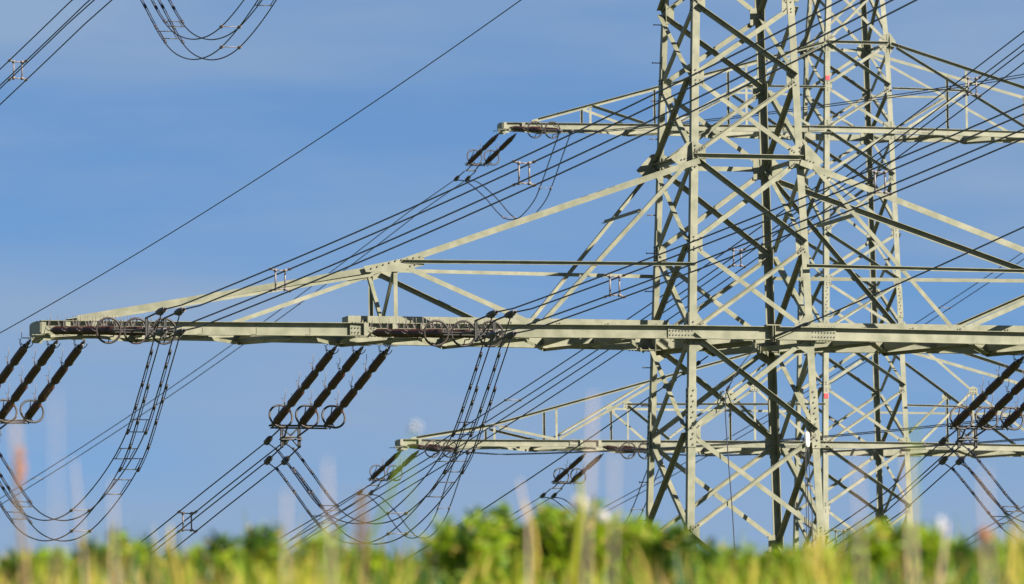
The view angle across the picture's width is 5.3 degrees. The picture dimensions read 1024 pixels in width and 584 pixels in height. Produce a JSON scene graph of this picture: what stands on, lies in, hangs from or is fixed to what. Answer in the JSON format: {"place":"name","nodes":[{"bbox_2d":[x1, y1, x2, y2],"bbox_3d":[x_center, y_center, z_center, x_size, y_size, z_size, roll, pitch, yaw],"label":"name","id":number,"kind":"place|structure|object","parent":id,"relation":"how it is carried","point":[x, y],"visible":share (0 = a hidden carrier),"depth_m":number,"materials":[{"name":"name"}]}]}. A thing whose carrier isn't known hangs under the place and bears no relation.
{"place":"outdoors","nodes":[
{"label":"outdoors","id":0,"kind":"place"},
{"bbox_2d":[11,412,24,583],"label":"grass stalk","id":1,"kind":"object","parent":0,"point":[14,435],"depth_m":26.05,"materials":[{"name":"beige plant"}]},
{"bbox_2d":[14,446,30,583],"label":"grass stalk","id":2,"kind":"object","parent":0,"point":[22,538],"depth_m":37.05,"materials":[{"name":"beige plant"}]},
{"bbox_2d":[55,395,58,583],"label":"grass stalk","id":3,"kind":"object","parent":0,"point":[56,487],"depth_m":22.03,"materials":[{"name":"beige plant"}]},
{"bbox_2d":[74,460,85,583],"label":"grass stalk","id":4,"kind":"object","parent":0,"point":[80,525],"depth_m":33.05,"materials":[{"name":"beige plant"}]},
{"bbox_2d":[112,480,115,583],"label":"grass stalk","id":5,"kind":"object","parent":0,"point":[113,534],"depth_m":28.04,"materials":[{"name":"beige plant"}]},
{"bbox_2d":[352,488,369,583],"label":"grass stalk","id":6,"kind":"object","parent":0,"point":[357,519],"depth_m":36.07,"materials":[{"name":"beige plant"}]},
{"bbox_2d":[0,508,1023,583],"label":"meadow grass","id":7,"kind":"structure","parent":0,"point":[832,572],"depth_m":41.22,"materials":[{"name":"green plant"}]},
{"bbox_2d":[0,0,1023,564],"label":"sky","id":8,"kind":"structure","parent":0,"point":[119,140],"materials":[{"name":"blue"}]},
{"bbox_2d":[568,480,583,583],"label":"grass stalk","id":9,"kind":"object","parent":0,"point":[573,561],"depth_m":40.07,"materials":[{"name":"green plant"}]},
{"bbox_2d":[815,534,822,583],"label":"grass stalk","id":10,"kind":"object","parent":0,"point":[817,565],"depth_m":36.05,"materials":[{"name":"yellow plant"}]},
{"bbox_2d":[857,453,862,583],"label":"grass stalk","id":11,"kind":"object","parent":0,"point":[860,548],"depth_m":24.04,"materials":[{"name":"beige plant"}]},
{"bbox_2d":[912,421,915,571],"bbox_3d":[0.961,1.146,26.997,0.074,1.663,0.017,-1,-5,9],"label":"grass stalk","id":12,"kind":"object","parent":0,"point":[914,477],"depth_m":27.05,"materials":[{"name":"plant"}]},
{"bbox_2d":[937,516,947,583],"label":"flower","id":13,"kind":"object","parent":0,"point":[941,525],"depth_m":36.04,"materials":[{"name":"beige plant"}]},
{"bbox_2d":[976,527,991,583],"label":"flower","id":14,"kind":"object","parent":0,"point":[981,535],"depth_m":40.03,"materials":[{"name":"plant"}]},
{"bbox_2d":[1012,526,1018,583],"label":"grass stalk","id":15,"kind":"object","parent":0,"point":[1015,557],"depth_m":30.02,"materials":[{"name":"yellow plant"}]},
{"bbox_3d":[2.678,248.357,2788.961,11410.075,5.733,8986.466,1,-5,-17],"label":"ground","id":16,"kind":"structure","parent":0,"visible":0},
{"bbox_2d":[0,544,87,583],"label":"leafy plant","id":17,"kind":"object","parent":16,"relation":"on","point":[13,560],"visible":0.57,"depth_m":43.99,"materials":[{"name":"green plant"}]},
{"bbox_2d":[55,523,209,583],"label":"leafy plant","id":18,"kind":"object","parent":16,"relation":"on","point":[121,547],"visible":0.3,"depth_m":45.92,"materials":[{"name":"green plant"}]},
{"bbox_2d":[169,526,180,583],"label":"grass stalk","id":19,"kind":"object","parent":16,"relation":"on","point":[176,567],"depth_m":40.06,"materials":[{"name":"yellow plant"}]},
{"bbox_2d":[201,520,356,583],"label":"leafy plant","id":20,"kind":"object","parent":16,"relation":"on","point":[258,540],"visible":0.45,"depth_m":45.91,"materials":[{"name":"green plant"}]},
{"bbox_2d":[284,491,287,583],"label":"grass stalk","id":21,"kind":"object","parent":16,"relation":"on","point":[285,563],"depth_m":27.05,"materials":[{"name":"beige plant"}]},
{"bbox_2d":[326,460,332,583],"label":"grass stalk","id":22,"kind":"object","parent":16,"relation":"on","point":[330,538],"depth_m":27.05,"materials":[{"name":"beige plant"}]},
{"bbox_2d":[275,539,437,583],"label":"leafy plant","id":23,"kind":"object","parent":16,"relation":"on","point":[375,558],"visible":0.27,"depth_m":43.94,"materials":[{"name":"green plant"}]},
{"bbox_2d":[351,453,403,583],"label":"grass stalk","id":24,"kind":"object","parent":16,"relation":"on","point":[370,537],"depth_m":38.08,"materials":[{"name":"plant"}]},
{"bbox_2d":[406,423,419,583],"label":"flower stalk","id":25,"kind":"object","parent":16,"relation":"on","point":[416,427],"visible":1,"depth_m":33.08,"materials":[{"name":"green plant"}]},
{"bbox_2d":[426,510,511,583],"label":"leafy plant","id":26,"kind":"object","parent":16,"relation":"on","point":[453,547],"visible":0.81,"depth_m":45.94,"materials":[{"name":"green plant"}]},
{"bbox_2d":[416,510,549,583],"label":"leafy plant","id":27,"kind":"object","parent":16,"relation":"on","point":[512,548],"visible":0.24,"depth_m":46.95,"materials":[{"name":"green plant"}]},
{"bbox_2d":[23,0,1023,553],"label":"lattice pylon","id":28,"kind":"object","parent":16,"relation":"on","point":[659,338],"visible":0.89,"depth_m":230.17,"materials":[{"name":"metal"}]},
{"bbox_2d":[0,329,86,434],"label":"insulator assembly","id":29,"kind":"object","parent":28,"relation":"attached to","point":[31,375],"visible":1,"depth_m":228.68,"materials":[{"name":"ceramic"}]},
{"bbox_2d":[46,307,185,344],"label":"insulator assembly","id":30,"kind":"object","parent":28,"relation":"attached to","point":[119,330],"visible":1,"depth_m":221.60,"materials":[{"name":"metal"}]},
{"bbox_2d":[0,315,179,541],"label":"jumper loop","id":31,"kind":"object","parent":30,"relation":"hanging from","point":[129,448],"visible":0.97,"depth_m":221.62,"materials":[{"name":"grey metal"}]},
{"bbox_2d":[165,0,916,330],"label":"conductor bundle","id":32,"kind":"object","parent":30,"relation":"attached to","point":[512,185],"visible":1,"depth_m":195.09,"materials":[{"name":"grey metal"}]},
{"bbox_2d":[0,0,520,332],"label":"earth wire","id":33,"kind":"object","parent":28,"relation":"attached to","point":[269,170],"visible":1,"depth_m":258.03,"materials":[{"name":"grey metal"}]},
{"bbox_2d":[264,345,391,464],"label":"insulator assembly","id":34,"kind":"object","parent":28,"relation":"attached to","point":[333,383],"visible":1,"depth_m":231.78,"materials":[{"name":"metal"}]},
{"bbox_2d":[142,443,280,559],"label":"conductor bundle","id":35,"kind":"object","parent":34,"relation":"attached to","point":[182,523],"visible":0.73,"depth_m":237.58,"materials":[{"name":"grey metal"}]},
{"bbox_2d":[268,318,510,544],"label":"jumper loop","id":36,"kind":"object","parent":34,"relation":"hanging from","point":[309,491],"visible":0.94,"depth_m":223.78,"materials":[{"name":"grey metal"}]},
{"bbox_2d":[368,310,516,346],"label":"insulator assembly","id":37,"kind":"object","parent":28,"relation":"attached to","point":[476,334],"visible":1,"depth_m":223.05,"materials":[{"name":"metal"}]},
{"bbox_2d":[497,104,1023,333],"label":"conductor bundle","id":38,"kind":"object","parent":37,"relation":"attached to","point":[875,191],"visible":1,"depth_m":203.32,"materials":[{"name":"grey metal"}]},
{"bbox_2d":[417,226,1023,552],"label":"fibre cable","id":39,"kind":"object","parent":28,"relation":"hanging from","point":[698,362],"visible":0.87,"depth_m":228.81,"materials":[{"name":"black plastic"}]},
{"bbox_2d":[802,432,812,544],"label":"joint canister","id":40,"kind":"object","parent":28,"relation":"hanging from","point":[806,439],"visible":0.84,"depth_m":229.41,"materials":[{"name":"white metal"}]},
{"bbox_2d":[938,355,1023,464],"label":"insulator assembly","id":41,"kind":"object","parent":28,"relation":"attached to","point":[1000,404],"visible":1,"depth_m":236.65,"materials":[{"name":"metal"}]},
{"bbox_2d":[825,445,954,551],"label":"conductor bundle","id":42,"kind":"object","parent":41,"relation":"attached to","point":[833,529],"visible":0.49,"depth_m":241.70,"materials":[{"name":"grey metal"}]},
{"bbox_2d":[518,479,529,583],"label":"grass stalk","id":43,"kind":"object","parent":16,"relation":"on","point":[528,551],"depth_m":36.07,"materials":[{"name":"beige plant"}]},
{"bbox_2d":[430,494,625,561],"bbox_3d":[0.089,1.212,51.140,0.999,0.574,0.750,1,-5,-17],"label":"leafy plant","id":44,"kind":"object","parent":16,"relation":"on","point":[504,510],"visible":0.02,"depth_m":51.03,"materials":[{"name":"green plant"}]},
{"bbox_2d":[524,501,538,583],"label":"grass stalk","id":45,"kind":"object","parent":16,"relation":"on","point":[536,557],"depth_m":40.07,"materials":[{"name":"beige plant"}]},
{"bbox_2d":[571,495,587,577],"bbox_3d":[0.251,0.957,41.077,0.064,0.410,0.064,1,-5,-17],"label":"seed ball flower","id":46,"kind":"object","parent":16,"relation":"on","point":[574,502],"visible":0.58,"depth_m":41.08,"materials":[{"name":"white plant"}]},
{"bbox_2d":[508,495,657,583],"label":"leafy plant","id":47,"kind":"object","parent":16,"relation":"on","point":[554,548],"visible":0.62,"depth_m":46.99,"materials":[{"name":"green plant"}]},
{"bbox_2d":[584,394,593,583],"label":"grass stalk","id":48,"kind":"object","parent":16,"relation":"on","point":[588,508],"depth_m":28.06,"materials":[{"name":"beige plant"}]},
{"bbox_2d":[597,511,607,583],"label":"seed ball flower","id":49,"kind":"object","parent":16,"relation":"on","point":[603,517],"visible":1,"depth_m":41.08,"materials":[{"name":"white plant"}]},
{"bbox_2d":[611,454,615,583],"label":"grass stalk","id":50,"kind":"object","parent":16,"relation":"on","point":[612,581],"depth_m":26.05,"materials":[{"name":"beige plant"}]},
{"bbox_2d":[588,512,692,558],"bbox_3d":[0.506,1.185,48.127,0.571,0.456,0.644,1,-5,-17],"label":"leafy plant","id":51,"kind":"object","parent":16,"relation":"on","point":[653,527],"visible":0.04,"depth_m":48.00,"materials":[{"name":"green plant"}]},
{"bbox_2d":[626,520,722,583],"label":"leafy plant","id":52,"kind":"object","parent":16,"relation":"on","point":[683,540],"visible":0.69,"depth_m":43.04,"materials":[{"name":"green plant"}]},
{"bbox_2d":[389,0,1023,548],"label":"lattice pylon","id":53,"kind":"object","parent":16,"relation":"on","point":[827,130],"visible":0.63,"depth_m":360.74,"materials":[{"name":"grey metal"}]},
{"bbox_2d":[357,450,418,495],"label":"insulator assembly","id":54,"kind":"object","parent":53,"relation":"attached to","point":[375,474],"visible":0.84,"depth_m":358.43,"materials":[{"name":"ceramic"}]},
{"bbox_2d":[290,494,356,547],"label":"conductor bundle","id":55,"kind":"object","parent":54,"relation":"attached to","point":[323,516],"visible":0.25,"depth_m":362.91,"materials":[{"name":"grey metal"}]},
{"bbox_2d":[364,455,467,538],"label":"jumper loop","id":56,"kind":"object","parent":54,"relation":"hanging from","point":[435,513],"visible":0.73,"depth_m":354.80,"materials":[{"name":"grey metal"}]},
{"bbox_2d":[407,440,470,457],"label":"insulator assembly","id":57,"kind":"object","parent":53,"relation":"attached to","point":[437,448],"visible":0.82,"depth_m":354.01,"materials":[{"name":"metal"}]},
{"bbox_2d":[459,415,1023,454],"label":"conductor bundle","id":58,"kind":"object","parent":57,"relation":"attached to","point":[738,442],"visible":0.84,"depth_m":331.48,"materials":[{"name":"grey metal"}]},
{"bbox_2d":[454,133,516,181],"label":"insulator assembly","id":59,"kind":"object","parent":53,"relation":"attached to","point":[479,152],"visible":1,"depth_m":360.37,"materials":[{"name":"ceramic"}]},
{"bbox_2d":[0,180,463,503],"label":"conductor bundle","id":60,"kind":"object","parent":59,"relation":"attached to","point":[227,347],"visible":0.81,"depth_m":381.40,"materials":[{"name":"grey metal"}]},
{"bbox_2d":[509,121,572,138],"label":"insulator assembly","id":61,"kind":"object","parent":53,"relation":"attached to","point":[536,128],"visible":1,"depth_m":355.96,"materials":[{"name":"metal"}]},
{"bbox_2d":[457,134,569,219],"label":"jumper loop","id":62,"kind":"object","parent":61,"relation":"hanging from","point":[514,217],"visible":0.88,"depth_m":356.73,"materials":[{"name":"grey metal"}]},
{"bbox_2d":[567,74,1023,131],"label":"conductor bundle","id":63,"kind":"object","parent":61,"relation":"attached to","point":[818,105],"visible":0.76,"depth_m":333.99,"materials":[{"name":"grey metal"}]},
{"bbox_2d":[540,453,603,498],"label":"insulator assembly","id":64,"kind":"object","parent":53,"relation":"attached to","point":[564,472],"visible":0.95,"depth_m":360.67,"materials":[{"name":"ceramic"}]},
{"bbox_2d":[512,497,550,520],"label":"conductor bundle","id":65,"kind":"object","parent":64,"relation":"hanging from","point":[527,505],"visible":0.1,"depth_m":363.78,"materials":[{"name":"grey metal"}]},
{"bbox_2d":[603,442,667,458],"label":"insulator assembly","id":66,"kind":"object","parent":53,"relation":"attached to","point":[608,447],"visible":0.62,"depth_m":355.55,"materials":[{"name":"metal"}]},
{"bbox_2d":[543,457,663,521],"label":"jumper loop","id":67,"kind":"object","parent":66,"relation":"hanging from","point":[633,504],"visible":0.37,"depth_m":355.31,"materials":[{"name":"grey metal"}]},
{"bbox_2d":[667,438,1023,456],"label":"conductor bundle","id":68,"kind":"object","parent":66,"relation":"attached to","point":[869,449],"visible":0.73,"depth_m":337.88,"materials":[{"name":"grey metal"}]},
{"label":"insulator assembly","id":69,"kind":"object","parent":53,"relation":"attached to","visible":0},
{"bbox_2d":[590,253,1023,514],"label":"conductor bundle","id":70,"kind":"object","parent":69,"relation":"attached to","point":[829,377],"visible":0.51,"depth_m":387.95,"materials":[{"name":"grey metal"}]},
{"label":"insulator assembly","id":71,"kind":"object","parent":53,"relation":"attached to","visible":0},
{"bbox_2d":[967,506,1023,543],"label":"conductor bundle","id":72,"kind":"object","parent":71,"relation":"attached to","point":[998,526],"visible":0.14,"depth_m":369.83,"materials":[{"name":"grey metal"}]},
{"bbox_2d":[693,539,800,583],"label":"leafy plant","id":73,"kind":"object","parent":16,"relation":"on","point":[749,554],"visible":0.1,"depth_m":45.84,"materials":[{"name":"green plant"}]},
{"bbox_2d":[726,539,852,583],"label":"leafy plant","id":74,"kind":"object","parent":16,"relation":"on","point":[776,552],"visible":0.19,"depth_m":45.87,"materials":[{"name":"green plant"}]},
{"bbox_2d":[839,516,980,583],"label":"leafy plant","id":75,"kind":"object","parent":16,"relation":"on","point":[925,538],"visible":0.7,"depth_m":41.92,"materials":[{"name":"green plant"}]},
{"bbox_2d":[905,454,914,583],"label":"grass stalk","id":76,"kind":"object","parent":16,"relation":"on","point":[910,523],"depth_m":24.03,"materials":[{"name":"beige plant"}]},
{"bbox_2d":[983,470,990,583],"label":"grass stalk","id":77,"kind":"object","parent":16,"relation":"on","point":[986,530],"depth_m":22.02,"materials":[{"name":"beige plant"}]},
{"bbox_2d":[974,531,1023,581],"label":"leafy plant","id":78,"kind":"object","parent":16,"relation":"on","point":[994,548],"visible":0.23,"depth_m":44.02,"materials":[{"name":"green plant"}]},
{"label":"insulator assembly","id":79,"kind":"object","parent":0,"visible":0},
{"bbox_2d":[0,0,111,104],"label":"conductor bundle","id":80,"kind":"object","parent":79,"relation":"attached to","point":[22,62],"visible":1,"depth_m":239.81,"materials":[{"name":"grey metal"}]},
{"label":"insulator assembly","id":81,"kind":"object","parent":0,"visible":0},
{"bbox_2d":[140,0,276,59],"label":"jumper loop","id":82,"kind":"object","parent":81,"relation":"hanging from","point":[221,26],"visible":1,"depth_m":229.55,"materials":[{"name":"grey metal"}]},
{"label":"insulator assembly","id":83,"kind":"object","parent":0,"visible":0},
{"bbox_2d":[943,444,1023,537],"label":"jumper loop","id":84,"kind":"object","parent":83,"relation":"hanging from","point":[989,493],"visible":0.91,"depth_m":236.49,"materials":[{"name":"grey metal"}]},
{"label":"insulator assembly","id":85,"kind":"object","parent":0,"visible":0},
{"bbox_2d":[280,31,1023,548],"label":"conductor bundle","id":86,"kind":"object","parent":85,"relation":"attached to","point":[686,289],"visible":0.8,"depth_m":261.47,"materials":[{"name":"grey metal"}]}
]}

